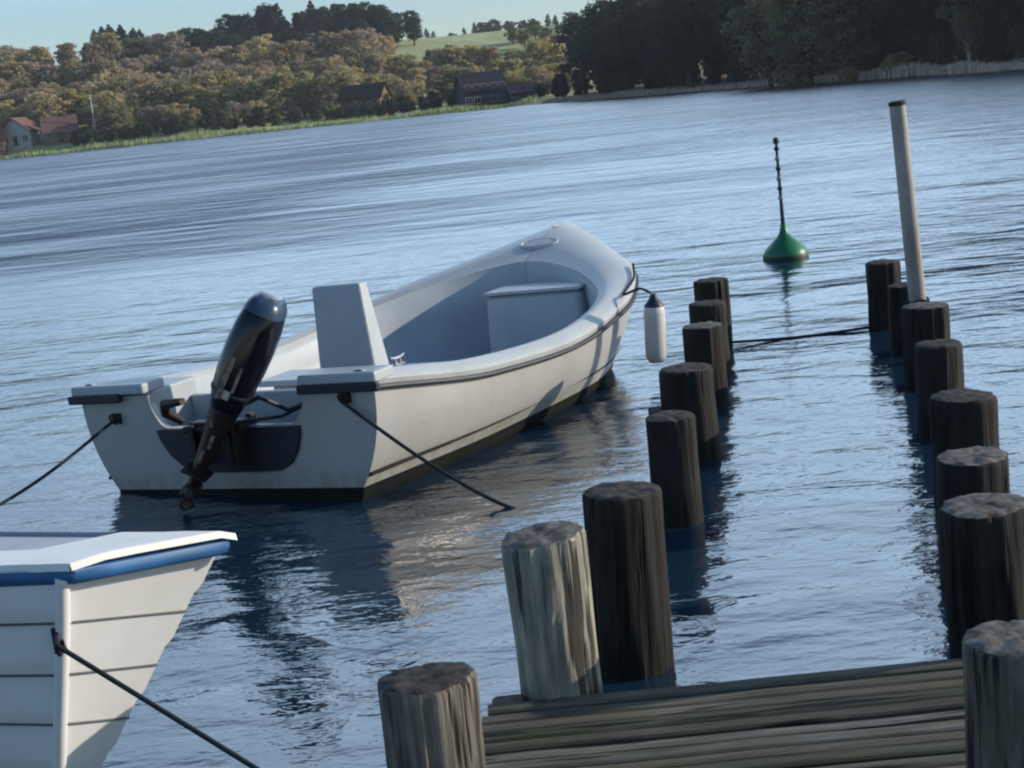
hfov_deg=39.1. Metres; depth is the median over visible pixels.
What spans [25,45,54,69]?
broadleaf tree
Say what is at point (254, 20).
broadleaf tree
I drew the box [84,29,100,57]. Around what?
conifer tree
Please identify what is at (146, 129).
shrub
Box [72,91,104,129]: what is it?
broadleaf tree
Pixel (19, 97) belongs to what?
broadleaf tree
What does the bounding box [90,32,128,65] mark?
broadleaf tree
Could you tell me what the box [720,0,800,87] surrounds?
broadleaf tree
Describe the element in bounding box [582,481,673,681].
jetty pile
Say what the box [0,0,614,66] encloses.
sky
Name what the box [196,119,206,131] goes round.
shrub
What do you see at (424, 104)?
shrub
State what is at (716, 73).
shrub
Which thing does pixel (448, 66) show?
broadleaf tree
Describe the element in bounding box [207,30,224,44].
broadleaf tree
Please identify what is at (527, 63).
broadleaf tree
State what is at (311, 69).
broadleaf tree
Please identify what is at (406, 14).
broadleaf tree
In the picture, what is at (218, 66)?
broadleaf tree
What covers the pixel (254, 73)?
broadleaf tree
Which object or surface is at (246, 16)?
broadleaf tree
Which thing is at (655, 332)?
fender
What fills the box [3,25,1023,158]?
terrain
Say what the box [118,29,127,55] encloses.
conifer tree
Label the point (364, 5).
broadleaf tree
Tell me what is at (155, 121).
broadleaf tree
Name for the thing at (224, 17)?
broadleaf tree
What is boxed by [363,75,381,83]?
broadleaf tree
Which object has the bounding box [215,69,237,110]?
broadleaf tree
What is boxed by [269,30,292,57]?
broadleaf tree
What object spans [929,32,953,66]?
shrub
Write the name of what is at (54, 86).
broadleaf tree
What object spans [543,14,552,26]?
conifer tree
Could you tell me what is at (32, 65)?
broadleaf tree
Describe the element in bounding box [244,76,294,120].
broadleaf tree
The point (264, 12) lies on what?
broadleaf tree
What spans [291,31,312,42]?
broadleaf tree
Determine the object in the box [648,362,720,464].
jetty pile
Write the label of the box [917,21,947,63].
shrub
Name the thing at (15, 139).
door
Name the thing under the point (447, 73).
broadleaf tree
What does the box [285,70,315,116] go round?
broadleaf tree
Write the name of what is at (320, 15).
broadleaf tree
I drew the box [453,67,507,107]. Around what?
lake house
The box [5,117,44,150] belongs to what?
lake house
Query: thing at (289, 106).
broadleaf tree
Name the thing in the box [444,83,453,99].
broadleaf tree
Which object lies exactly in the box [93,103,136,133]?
broadleaf tree
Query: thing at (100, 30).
conifer tree
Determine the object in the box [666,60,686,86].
shrub
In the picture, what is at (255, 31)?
conifer tree
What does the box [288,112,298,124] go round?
shrub
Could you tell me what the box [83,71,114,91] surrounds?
broadleaf tree
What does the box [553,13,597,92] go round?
broadleaf tree
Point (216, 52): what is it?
broadleaf tree
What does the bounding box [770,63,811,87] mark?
shrub
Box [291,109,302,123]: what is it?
shrub
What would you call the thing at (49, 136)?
window
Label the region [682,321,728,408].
jetty pile
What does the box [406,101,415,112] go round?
shrub
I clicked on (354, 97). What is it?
lake house
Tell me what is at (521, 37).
broadleaf tree
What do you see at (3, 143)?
lake house
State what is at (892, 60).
shrub
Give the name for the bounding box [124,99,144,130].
broadleaf tree
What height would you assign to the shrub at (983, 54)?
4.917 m
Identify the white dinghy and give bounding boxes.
[0,531,236,767]
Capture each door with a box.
[13,136,18,145]
[58,133,63,141]
[483,96,488,106]
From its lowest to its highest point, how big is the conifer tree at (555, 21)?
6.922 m
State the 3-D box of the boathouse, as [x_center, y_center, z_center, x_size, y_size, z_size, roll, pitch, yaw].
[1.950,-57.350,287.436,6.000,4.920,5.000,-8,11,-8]
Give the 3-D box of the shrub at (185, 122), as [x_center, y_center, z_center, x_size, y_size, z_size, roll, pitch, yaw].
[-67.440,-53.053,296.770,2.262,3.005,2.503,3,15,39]
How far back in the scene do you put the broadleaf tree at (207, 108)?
304.09 m
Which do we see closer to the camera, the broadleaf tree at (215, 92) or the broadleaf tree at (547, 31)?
the broadleaf tree at (215, 92)
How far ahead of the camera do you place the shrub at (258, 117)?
293.49 m
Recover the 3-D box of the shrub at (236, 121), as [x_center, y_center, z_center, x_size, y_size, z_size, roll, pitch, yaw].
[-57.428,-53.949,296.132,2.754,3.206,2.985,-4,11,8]
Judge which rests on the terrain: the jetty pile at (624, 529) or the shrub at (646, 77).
the shrub at (646, 77)
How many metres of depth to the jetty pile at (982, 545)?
4.44 m
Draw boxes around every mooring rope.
[0,420,113,505]
[55,644,259,767]
[341,400,516,507]
[730,326,869,343]
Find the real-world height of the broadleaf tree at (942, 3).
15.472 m
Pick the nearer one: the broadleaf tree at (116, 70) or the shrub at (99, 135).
the shrub at (99, 135)
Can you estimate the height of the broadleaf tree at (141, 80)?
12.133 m
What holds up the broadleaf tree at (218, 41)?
on the terrain
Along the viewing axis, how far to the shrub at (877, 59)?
150.71 m
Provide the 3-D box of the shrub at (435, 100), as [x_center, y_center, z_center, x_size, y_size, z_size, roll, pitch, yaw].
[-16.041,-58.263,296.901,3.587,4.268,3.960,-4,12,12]
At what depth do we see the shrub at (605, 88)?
245.57 m
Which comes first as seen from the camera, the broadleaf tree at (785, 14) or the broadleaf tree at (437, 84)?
the broadleaf tree at (785, 14)
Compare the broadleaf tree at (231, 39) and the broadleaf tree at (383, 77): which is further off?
the broadleaf tree at (231, 39)
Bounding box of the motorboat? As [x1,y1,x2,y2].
[68,221,638,510]
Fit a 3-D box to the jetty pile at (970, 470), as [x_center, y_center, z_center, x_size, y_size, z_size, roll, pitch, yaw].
[1.799,0.874,5.541,0.294,1.264,0.294,-6,11,0]
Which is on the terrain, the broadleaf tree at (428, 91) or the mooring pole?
the broadleaf tree at (428, 91)
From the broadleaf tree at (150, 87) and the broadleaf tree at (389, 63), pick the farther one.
the broadleaf tree at (389, 63)
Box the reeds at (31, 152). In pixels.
[0,94,536,159]
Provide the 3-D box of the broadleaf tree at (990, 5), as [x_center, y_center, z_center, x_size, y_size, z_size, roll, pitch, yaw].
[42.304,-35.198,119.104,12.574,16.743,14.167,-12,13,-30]
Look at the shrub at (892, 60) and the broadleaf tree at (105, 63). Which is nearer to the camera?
the shrub at (892, 60)
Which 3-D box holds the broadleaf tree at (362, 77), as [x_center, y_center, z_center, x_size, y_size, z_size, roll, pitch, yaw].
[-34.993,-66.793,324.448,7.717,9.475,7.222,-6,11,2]
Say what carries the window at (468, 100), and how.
in the lake house at (487, 86)
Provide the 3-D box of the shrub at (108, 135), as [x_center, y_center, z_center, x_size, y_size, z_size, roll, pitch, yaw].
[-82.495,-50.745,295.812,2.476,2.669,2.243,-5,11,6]
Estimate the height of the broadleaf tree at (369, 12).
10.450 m
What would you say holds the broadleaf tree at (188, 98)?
on the terrain
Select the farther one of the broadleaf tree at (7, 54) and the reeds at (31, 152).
the broadleaf tree at (7, 54)
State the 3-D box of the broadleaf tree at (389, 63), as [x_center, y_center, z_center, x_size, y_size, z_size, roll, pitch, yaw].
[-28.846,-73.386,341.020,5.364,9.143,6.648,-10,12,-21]
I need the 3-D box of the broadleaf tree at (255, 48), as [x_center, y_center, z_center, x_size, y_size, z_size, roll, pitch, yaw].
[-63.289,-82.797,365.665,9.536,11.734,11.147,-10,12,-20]
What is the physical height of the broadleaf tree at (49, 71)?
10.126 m
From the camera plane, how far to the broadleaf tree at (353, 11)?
387.23 m
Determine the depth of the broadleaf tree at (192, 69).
343.58 m
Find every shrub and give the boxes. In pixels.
[69,130,80,145]
[76,126,90,145]
[92,126,105,143]
[105,131,116,141]
[117,125,130,139]
[127,128,140,140]
[138,122,152,137]
[160,119,173,134]
[163,114,183,134]
[181,119,189,132]
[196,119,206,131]
[202,112,220,130]
[218,111,235,129]
[231,114,238,128]
[244,115,256,127]
[251,106,266,126]
[271,112,282,125]
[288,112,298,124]
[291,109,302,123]
[307,105,322,121]
[322,101,335,121]
[334,106,346,119]
[342,104,352,119]
[359,103,371,116]
[373,100,385,116]
[385,99,398,115]
[396,94,410,112]
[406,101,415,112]
[417,96,432,111]
[427,91,442,110]
[446,95,455,108]
[449,91,456,107]
[537,82,548,96]
[550,73,570,97]
[570,69,593,95]
[589,71,604,93]
[600,73,613,94]
[609,68,623,91]
[618,67,641,90]
[643,72,656,89]
[646,55,671,89]
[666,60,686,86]
[683,59,702,85]
[703,58,723,84]
[714,53,726,74]
[725,51,741,82]
[734,44,758,82]
[764,44,788,80]
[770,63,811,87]
[837,65,859,81]
[854,49,879,71]
[862,24,890,71]
[879,51,914,72]
[887,23,916,62]
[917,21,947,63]
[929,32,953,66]
[950,25,974,62]
[970,11,1003,62]
[987,25,1014,61]
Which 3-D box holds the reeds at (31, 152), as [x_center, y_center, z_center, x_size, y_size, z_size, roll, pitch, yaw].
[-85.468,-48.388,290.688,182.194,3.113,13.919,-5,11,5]
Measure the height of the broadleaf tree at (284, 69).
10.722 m
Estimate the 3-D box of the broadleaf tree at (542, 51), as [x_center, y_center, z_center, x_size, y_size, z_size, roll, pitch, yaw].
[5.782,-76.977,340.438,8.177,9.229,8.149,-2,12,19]
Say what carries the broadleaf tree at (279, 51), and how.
on the terrain
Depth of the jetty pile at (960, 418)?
6.30 m
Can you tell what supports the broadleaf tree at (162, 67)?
on the terrain
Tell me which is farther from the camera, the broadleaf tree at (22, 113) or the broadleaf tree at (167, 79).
the broadleaf tree at (167, 79)
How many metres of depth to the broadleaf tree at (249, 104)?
299.55 m
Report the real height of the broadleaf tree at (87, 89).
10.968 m
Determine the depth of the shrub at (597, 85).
251.86 m
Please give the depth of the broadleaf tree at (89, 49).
380.81 m
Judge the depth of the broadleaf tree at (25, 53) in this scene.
386.41 m
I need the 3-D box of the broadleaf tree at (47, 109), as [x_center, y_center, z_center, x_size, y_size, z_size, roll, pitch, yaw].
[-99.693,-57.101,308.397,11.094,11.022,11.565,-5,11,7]
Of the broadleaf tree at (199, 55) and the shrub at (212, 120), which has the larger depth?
the broadleaf tree at (199, 55)
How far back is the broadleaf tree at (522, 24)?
577.79 m
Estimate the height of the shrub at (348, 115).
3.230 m
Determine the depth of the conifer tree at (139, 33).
413.50 m
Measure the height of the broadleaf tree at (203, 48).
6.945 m
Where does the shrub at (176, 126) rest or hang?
on the terrain
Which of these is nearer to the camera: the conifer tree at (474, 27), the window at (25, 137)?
the window at (25, 137)
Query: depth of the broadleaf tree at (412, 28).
388.79 m
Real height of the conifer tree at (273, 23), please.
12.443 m
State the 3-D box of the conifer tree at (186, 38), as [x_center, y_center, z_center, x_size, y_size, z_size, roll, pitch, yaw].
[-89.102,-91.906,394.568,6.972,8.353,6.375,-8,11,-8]
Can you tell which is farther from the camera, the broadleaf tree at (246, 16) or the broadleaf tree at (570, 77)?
the broadleaf tree at (246, 16)
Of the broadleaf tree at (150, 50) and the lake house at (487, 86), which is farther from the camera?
the broadleaf tree at (150, 50)
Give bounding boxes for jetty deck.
[482,658,965,767]
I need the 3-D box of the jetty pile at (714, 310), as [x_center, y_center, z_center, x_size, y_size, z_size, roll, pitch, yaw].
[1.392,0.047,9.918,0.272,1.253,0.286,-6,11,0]
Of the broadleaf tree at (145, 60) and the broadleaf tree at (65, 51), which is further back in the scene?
the broadleaf tree at (65, 51)
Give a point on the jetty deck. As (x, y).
(907, 715)
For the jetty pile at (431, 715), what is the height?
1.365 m
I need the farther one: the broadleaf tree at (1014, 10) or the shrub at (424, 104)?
the shrub at (424, 104)
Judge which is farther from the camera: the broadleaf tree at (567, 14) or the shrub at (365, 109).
the broadleaf tree at (567, 14)
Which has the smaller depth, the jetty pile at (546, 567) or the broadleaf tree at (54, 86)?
the jetty pile at (546, 567)
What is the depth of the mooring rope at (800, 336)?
10.85 m
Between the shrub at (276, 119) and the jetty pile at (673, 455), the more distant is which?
the shrub at (276, 119)
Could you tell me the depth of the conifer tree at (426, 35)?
580.22 m
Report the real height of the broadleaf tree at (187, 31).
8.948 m
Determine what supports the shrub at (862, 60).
on the terrain
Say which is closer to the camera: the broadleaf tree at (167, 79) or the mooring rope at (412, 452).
the mooring rope at (412, 452)
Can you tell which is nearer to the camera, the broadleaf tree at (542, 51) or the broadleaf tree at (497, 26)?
the broadleaf tree at (542, 51)
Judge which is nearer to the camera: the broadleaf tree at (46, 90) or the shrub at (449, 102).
the shrub at (449, 102)
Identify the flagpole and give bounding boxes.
[89,94,94,124]
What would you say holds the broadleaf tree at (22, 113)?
on the terrain
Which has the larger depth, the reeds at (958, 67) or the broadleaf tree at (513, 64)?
the broadleaf tree at (513, 64)
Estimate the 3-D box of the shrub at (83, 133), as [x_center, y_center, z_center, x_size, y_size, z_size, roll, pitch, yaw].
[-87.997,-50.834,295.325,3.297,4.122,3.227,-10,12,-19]
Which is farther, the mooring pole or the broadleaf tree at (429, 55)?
the broadleaf tree at (429, 55)
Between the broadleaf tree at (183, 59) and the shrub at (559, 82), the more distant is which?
the broadleaf tree at (183, 59)
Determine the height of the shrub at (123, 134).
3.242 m
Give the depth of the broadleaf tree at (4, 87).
343.54 m
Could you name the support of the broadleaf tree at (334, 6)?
on the terrain
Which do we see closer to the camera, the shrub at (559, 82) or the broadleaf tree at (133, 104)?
the shrub at (559, 82)
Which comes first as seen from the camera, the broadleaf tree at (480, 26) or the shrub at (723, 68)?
the shrub at (723, 68)
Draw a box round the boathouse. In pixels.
[505,83,537,103]
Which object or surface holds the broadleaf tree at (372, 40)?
on the terrain
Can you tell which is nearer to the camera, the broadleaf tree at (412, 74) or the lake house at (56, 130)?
the lake house at (56, 130)
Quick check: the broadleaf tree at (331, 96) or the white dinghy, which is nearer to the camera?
the white dinghy
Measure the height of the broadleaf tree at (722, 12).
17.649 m
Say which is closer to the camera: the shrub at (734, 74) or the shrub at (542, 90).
the shrub at (734, 74)
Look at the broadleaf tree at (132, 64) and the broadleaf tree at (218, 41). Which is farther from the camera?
the broadleaf tree at (218, 41)
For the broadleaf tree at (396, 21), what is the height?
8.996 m
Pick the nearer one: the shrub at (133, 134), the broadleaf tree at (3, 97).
the shrub at (133, 134)
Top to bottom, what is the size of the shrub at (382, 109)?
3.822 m
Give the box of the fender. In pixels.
[644,293,666,362]
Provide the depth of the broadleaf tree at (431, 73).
325.13 m
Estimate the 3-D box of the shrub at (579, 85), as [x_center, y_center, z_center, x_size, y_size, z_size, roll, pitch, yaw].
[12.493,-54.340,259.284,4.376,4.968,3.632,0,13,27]
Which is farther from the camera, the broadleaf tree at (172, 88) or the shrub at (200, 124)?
the broadleaf tree at (172, 88)
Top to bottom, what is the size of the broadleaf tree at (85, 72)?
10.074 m
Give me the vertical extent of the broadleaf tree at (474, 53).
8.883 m
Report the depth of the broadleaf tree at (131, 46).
388.10 m
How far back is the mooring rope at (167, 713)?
3.98 m
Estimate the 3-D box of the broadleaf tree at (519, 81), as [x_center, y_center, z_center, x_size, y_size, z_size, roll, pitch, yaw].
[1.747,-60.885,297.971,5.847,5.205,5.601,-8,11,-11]
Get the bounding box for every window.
[22,134,28,140]
[46,134,53,139]
[351,101,357,107]
[466,97,472,104]
[474,97,480,103]
[491,95,497,101]
[499,94,505,100]
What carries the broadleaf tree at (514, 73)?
on the terrain
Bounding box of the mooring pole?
[888,100,929,304]
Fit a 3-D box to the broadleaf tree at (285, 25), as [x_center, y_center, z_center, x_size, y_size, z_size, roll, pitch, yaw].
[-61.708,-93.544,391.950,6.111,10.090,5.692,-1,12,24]
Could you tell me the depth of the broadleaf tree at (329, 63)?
323.52 m
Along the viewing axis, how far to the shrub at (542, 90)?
285.60 m
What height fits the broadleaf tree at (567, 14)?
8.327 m
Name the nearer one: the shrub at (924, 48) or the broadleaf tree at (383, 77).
the shrub at (924, 48)
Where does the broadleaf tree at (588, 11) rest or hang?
on the terrain
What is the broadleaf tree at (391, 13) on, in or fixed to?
on the terrain
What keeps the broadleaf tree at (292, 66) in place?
on the terrain
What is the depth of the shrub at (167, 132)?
296.03 m
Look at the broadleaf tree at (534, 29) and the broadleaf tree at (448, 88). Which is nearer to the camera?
the broadleaf tree at (448, 88)
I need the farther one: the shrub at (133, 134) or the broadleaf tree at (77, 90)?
the broadleaf tree at (77, 90)
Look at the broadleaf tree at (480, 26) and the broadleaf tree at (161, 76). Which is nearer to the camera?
the broadleaf tree at (161, 76)
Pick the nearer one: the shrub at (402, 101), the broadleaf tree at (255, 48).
the shrub at (402, 101)
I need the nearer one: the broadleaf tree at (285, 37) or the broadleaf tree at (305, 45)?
the broadleaf tree at (305, 45)
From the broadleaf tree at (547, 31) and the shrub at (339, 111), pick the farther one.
the broadleaf tree at (547, 31)
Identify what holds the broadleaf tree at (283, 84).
on the terrain
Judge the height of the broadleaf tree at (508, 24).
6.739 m
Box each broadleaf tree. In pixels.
[0,45,24,78]
[0,61,40,90]
[0,78,10,95]
[0,92,13,111]
[0,99,22,121]
[6,78,30,95]
[8,86,40,116]
[14,48,36,62]
[15,61,45,86]
[15,104,41,116]
[22,92,72,127]
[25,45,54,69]
[30,84,55,103]
[33,64,70,90]
[38,82,59,97]
[53,42,79,68]
[54,58,83,86]
[56,89,90,125]
[57,87,80,115]
[59,81,84,89]
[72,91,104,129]
[75,81,116,104]
[76,42,110,70]
[76,63,99,83]
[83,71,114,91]
[83,89,124,135]
[89,58,119,78]
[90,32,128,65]
[91,115,117,132]
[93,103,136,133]
[100,66,140,90]
[106,74,139,104]
[115,37,146,64]
[117,91,154,128]
[120,58,145,78]
[124,72,158,101]
[124,80,172,130]
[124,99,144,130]
[136,34,163,59]
[137,55,161,74]
[138,105,162,133]
[145,31,189,63]
[150,79,197,114]
[152,60,174,78]
[153,72,180,81]
[158,77,180,103]
[158,103,193,124]
[169,67,185,80]
[172,47,200,73]
[175,27,193,48]
[175,69,225,97]
[178,107,204,130]
[181,66,202,87]
[181,84,210,121]
[185,60,226,83]
[188,28,211,52]
[193,51,216,66]
[198,85,231,124]
[199,43,214,56]
[200,100,222,120]
[206,27,230,35]
[206,45,236,69]
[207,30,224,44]
[210,38,227,60]
[214,13,246,34]
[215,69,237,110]
[220,45,258,76]
[221,34,247,48]
[223,101,245,121]
[225,63,249,76]
[225,75,252,122]
[226,12,254,40]
[235,64,275,90]
[242,100,267,117]
[243,34,276,65]
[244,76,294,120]
[248,16,262,33]
[248,60,276,75]
[252,2,277,39]
[259,89,287,116]
[260,63,290,80]
[261,72,297,119]
[262,40,306,67]
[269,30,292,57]
[275,21,296,40]
[277,98,301,119]
[285,58,305,73]
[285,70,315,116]
[291,11,308,34]
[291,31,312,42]
[292,41,326,61]
[297,64,320,96]
[297,92,321,116]
[302,6,338,31]
[303,31,331,59]
[305,76,330,105]
[306,58,321,65]
[309,64,359,104]
[312,55,359,92]
[313,24,338,46]
[317,93,339,113]
[323,29,365,63]
[329,3,348,25]
[332,25,354,46]
[335,44,378,75]
[340,18,376,43]
[341,27,386,60]
[342,66,367,83]
[343,4,368,36]
[354,1,374,20]
[361,53,386,76]
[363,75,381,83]
[364,10,378,28]
[366,4,393,35]
[366,73,400,88]
[368,21,392,38]
[373,35,397,57]
[376,14,406,46]
[382,54,403,85]
[382,76,404,94]
[385,53,418,83]
[389,11,401,24]
[390,84,420,104]
[401,10,422,39]
[402,80,422,104]
[404,15,422,45]
[404,67,426,103]
[415,60,441,86]
[422,49,435,68]
[423,77,453,105]
[425,67,442,89]
[426,89,440,96]
[430,46,457,74]
[437,68,466,93]
[441,63,457,79]
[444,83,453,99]
[446,46,478,71]
[449,65,484,78]
[458,44,487,66]
[475,46,502,65]
[476,22,491,32]
[483,58,505,73]
[486,19,504,31]
[500,59,524,80]
[501,49,528,67]
[503,21,517,29]
[503,28,518,44]
[503,70,521,82]
[504,73,512,83]
[511,77,532,84]
[514,28,532,47]
[516,20,528,28]
[520,59,540,81]
[522,37,553,65]
[522,65,554,96]
[526,20,543,40]
[531,73,551,94]
[536,26,553,41]
[536,34,563,59]
[539,54,567,77]
[543,62,564,93]
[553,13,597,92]
[560,11,578,23]
[567,68,580,87]
[570,0,629,92]
[572,8,644,92]
[594,0,658,75]
[710,0,752,61]
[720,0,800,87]
[761,0,834,84]
[788,1,847,75]
[800,0,880,81]
[934,0,1008,31]
[942,0,1023,57]
[943,0,1020,52]
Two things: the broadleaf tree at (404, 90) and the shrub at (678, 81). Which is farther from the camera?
the broadleaf tree at (404, 90)
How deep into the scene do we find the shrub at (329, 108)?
294.93 m
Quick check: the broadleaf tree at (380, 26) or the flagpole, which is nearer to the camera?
the flagpole
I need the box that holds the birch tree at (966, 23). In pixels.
[935,0,986,62]
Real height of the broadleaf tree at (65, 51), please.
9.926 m
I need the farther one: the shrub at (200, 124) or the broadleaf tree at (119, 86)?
the broadleaf tree at (119, 86)
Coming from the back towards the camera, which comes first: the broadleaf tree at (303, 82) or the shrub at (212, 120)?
the broadleaf tree at (303, 82)
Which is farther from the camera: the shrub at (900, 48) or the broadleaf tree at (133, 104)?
the broadleaf tree at (133, 104)
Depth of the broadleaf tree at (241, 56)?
357.55 m
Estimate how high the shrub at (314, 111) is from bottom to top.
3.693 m
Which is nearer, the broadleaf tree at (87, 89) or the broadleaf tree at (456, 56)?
the broadleaf tree at (87, 89)
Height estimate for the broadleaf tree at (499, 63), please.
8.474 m
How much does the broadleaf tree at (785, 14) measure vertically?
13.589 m
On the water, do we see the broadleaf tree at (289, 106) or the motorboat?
the motorboat
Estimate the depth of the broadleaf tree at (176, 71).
343.29 m
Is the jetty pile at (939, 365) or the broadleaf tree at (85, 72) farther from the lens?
the broadleaf tree at (85, 72)
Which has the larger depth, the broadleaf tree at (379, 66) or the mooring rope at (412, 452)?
the broadleaf tree at (379, 66)
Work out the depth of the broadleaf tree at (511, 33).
380.71 m
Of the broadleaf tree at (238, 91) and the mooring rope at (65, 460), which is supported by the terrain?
the broadleaf tree at (238, 91)
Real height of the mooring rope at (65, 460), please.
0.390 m
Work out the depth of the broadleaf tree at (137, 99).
308.88 m
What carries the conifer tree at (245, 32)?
on the terrain
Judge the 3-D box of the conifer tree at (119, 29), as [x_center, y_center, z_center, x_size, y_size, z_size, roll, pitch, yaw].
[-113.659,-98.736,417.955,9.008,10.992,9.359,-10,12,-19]
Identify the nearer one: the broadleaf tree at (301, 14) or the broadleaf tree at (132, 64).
the broadleaf tree at (132, 64)
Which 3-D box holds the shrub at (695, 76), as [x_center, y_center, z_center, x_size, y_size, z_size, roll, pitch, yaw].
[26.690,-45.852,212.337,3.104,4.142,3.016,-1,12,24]
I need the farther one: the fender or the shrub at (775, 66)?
the shrub at (775, 66)
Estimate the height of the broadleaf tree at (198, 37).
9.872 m
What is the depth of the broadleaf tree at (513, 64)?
322.86 m
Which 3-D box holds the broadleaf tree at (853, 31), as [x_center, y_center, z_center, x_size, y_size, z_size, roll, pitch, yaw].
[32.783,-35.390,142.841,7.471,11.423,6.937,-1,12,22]
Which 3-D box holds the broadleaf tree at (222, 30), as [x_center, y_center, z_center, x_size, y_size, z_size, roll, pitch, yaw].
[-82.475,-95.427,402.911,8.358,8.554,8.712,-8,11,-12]
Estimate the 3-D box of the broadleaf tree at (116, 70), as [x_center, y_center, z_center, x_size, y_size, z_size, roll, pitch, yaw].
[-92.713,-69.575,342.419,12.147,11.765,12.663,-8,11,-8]
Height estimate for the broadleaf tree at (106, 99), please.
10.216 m
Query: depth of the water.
11.17 m
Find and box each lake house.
[0,120,7,156]
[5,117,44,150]
[40,111,78,146]
[336,79,392,118]
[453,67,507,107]
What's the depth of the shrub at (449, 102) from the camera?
296.12 m
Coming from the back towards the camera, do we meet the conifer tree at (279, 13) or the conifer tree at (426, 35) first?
the conifer tree at (426, 35)
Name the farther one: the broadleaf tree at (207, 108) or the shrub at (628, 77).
the broadleaf tree at (207, 108)
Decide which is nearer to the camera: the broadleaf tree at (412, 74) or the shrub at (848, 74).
the shrub at (848, 74)
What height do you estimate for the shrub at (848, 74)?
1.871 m
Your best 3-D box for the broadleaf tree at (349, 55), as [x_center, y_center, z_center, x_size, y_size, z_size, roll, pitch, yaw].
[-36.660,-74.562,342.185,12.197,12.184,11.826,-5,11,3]
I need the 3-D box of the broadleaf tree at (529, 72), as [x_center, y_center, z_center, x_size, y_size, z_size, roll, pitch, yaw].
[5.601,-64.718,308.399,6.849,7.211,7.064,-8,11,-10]
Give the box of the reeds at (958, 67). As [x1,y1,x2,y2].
[541,59,1023,103]
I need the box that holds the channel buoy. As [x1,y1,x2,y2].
[763,137,808,260]
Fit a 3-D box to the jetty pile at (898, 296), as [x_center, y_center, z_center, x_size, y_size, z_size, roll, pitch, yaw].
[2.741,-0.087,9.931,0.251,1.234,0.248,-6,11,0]
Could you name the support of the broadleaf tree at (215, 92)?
on the terrain
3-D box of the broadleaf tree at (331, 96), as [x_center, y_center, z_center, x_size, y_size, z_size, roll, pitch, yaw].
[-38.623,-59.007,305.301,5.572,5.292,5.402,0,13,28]
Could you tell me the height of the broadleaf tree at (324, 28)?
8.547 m
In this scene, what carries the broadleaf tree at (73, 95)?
on the terrain
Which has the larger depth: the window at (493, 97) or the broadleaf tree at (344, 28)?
the broadleaf tree at (344, 28)
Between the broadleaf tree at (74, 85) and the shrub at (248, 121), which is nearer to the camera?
the shrub at (248, 121)
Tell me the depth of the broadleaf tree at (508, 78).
306.02 m
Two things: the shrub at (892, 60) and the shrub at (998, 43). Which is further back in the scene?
the shrub at (892, 60)
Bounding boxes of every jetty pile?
[377,662,485,767]
[501,520,602,700]
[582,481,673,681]
[645,410,703,528]
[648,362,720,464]
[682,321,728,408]
[689,299,731,374]
[693,277,732,345]
[865,259,900,330]
[887,282,908,355]
[900,301,950,389]
[914,338,964,441]
[929,388,999,507]
[935,446,1009,586]
[938,493,1023,658]
[962,620,1023,767]
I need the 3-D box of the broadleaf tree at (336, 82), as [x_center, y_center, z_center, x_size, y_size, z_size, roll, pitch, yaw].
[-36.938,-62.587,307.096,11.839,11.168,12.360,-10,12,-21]
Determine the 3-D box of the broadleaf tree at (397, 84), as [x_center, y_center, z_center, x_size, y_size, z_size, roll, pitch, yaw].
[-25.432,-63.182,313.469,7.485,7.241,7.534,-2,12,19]
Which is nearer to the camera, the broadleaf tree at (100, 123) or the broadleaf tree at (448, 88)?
the broadleaf tree at (100, 123)
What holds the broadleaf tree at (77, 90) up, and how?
on the terrain
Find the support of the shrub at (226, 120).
on the terrain
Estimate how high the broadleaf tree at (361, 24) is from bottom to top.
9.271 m
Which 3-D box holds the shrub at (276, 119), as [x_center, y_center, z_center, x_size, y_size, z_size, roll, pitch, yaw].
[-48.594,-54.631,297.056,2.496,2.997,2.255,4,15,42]
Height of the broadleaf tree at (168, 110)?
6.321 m
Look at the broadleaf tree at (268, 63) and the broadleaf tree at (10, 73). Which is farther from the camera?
the broadleaf tree at (10, 73)
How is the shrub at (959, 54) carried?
on the terrain
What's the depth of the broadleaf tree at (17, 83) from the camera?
335.32 m
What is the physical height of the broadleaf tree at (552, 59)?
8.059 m
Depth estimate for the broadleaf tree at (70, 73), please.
362.96 m
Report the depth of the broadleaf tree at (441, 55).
341.82 m
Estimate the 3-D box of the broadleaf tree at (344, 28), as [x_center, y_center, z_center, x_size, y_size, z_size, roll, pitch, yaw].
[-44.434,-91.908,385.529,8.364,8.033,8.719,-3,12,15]
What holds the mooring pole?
in the water
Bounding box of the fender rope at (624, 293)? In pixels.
[622,263,650,295]
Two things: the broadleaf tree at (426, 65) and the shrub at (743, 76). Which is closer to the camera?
the shrub at (743, 76)
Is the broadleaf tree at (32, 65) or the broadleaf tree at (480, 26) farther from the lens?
the broadleaf tree at (480, 26)
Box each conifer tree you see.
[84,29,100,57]
[96,26,104,50]
[103,24,121,51]
[116,24,126,35]
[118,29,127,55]
[127,30,135,38]
[131,28,139,41]
[136,29,148,54]
[182,33,190,49]
[241,27,250,47]
[249,20,260,37]
[266,3,287,38]
[267,13,278,37]
[290,13,305,38]
[299,0,315,34]
[332,4,346,28]
[423,28,430,37]
[470,22,478,33]
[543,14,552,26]
[551,15,558,25]
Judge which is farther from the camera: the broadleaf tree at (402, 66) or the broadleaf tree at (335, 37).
the broadleaf tree at (335, 37)
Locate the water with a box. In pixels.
[0,69,1023,767]
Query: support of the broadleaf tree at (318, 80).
on the terrain
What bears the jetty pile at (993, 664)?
in the water
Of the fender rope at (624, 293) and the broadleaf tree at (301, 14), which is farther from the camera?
the broadleaf tree at (301, 14)
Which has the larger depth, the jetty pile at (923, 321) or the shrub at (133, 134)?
the shrub at (133, 134)
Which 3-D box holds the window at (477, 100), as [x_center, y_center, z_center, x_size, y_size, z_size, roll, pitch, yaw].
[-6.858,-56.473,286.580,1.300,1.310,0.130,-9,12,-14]

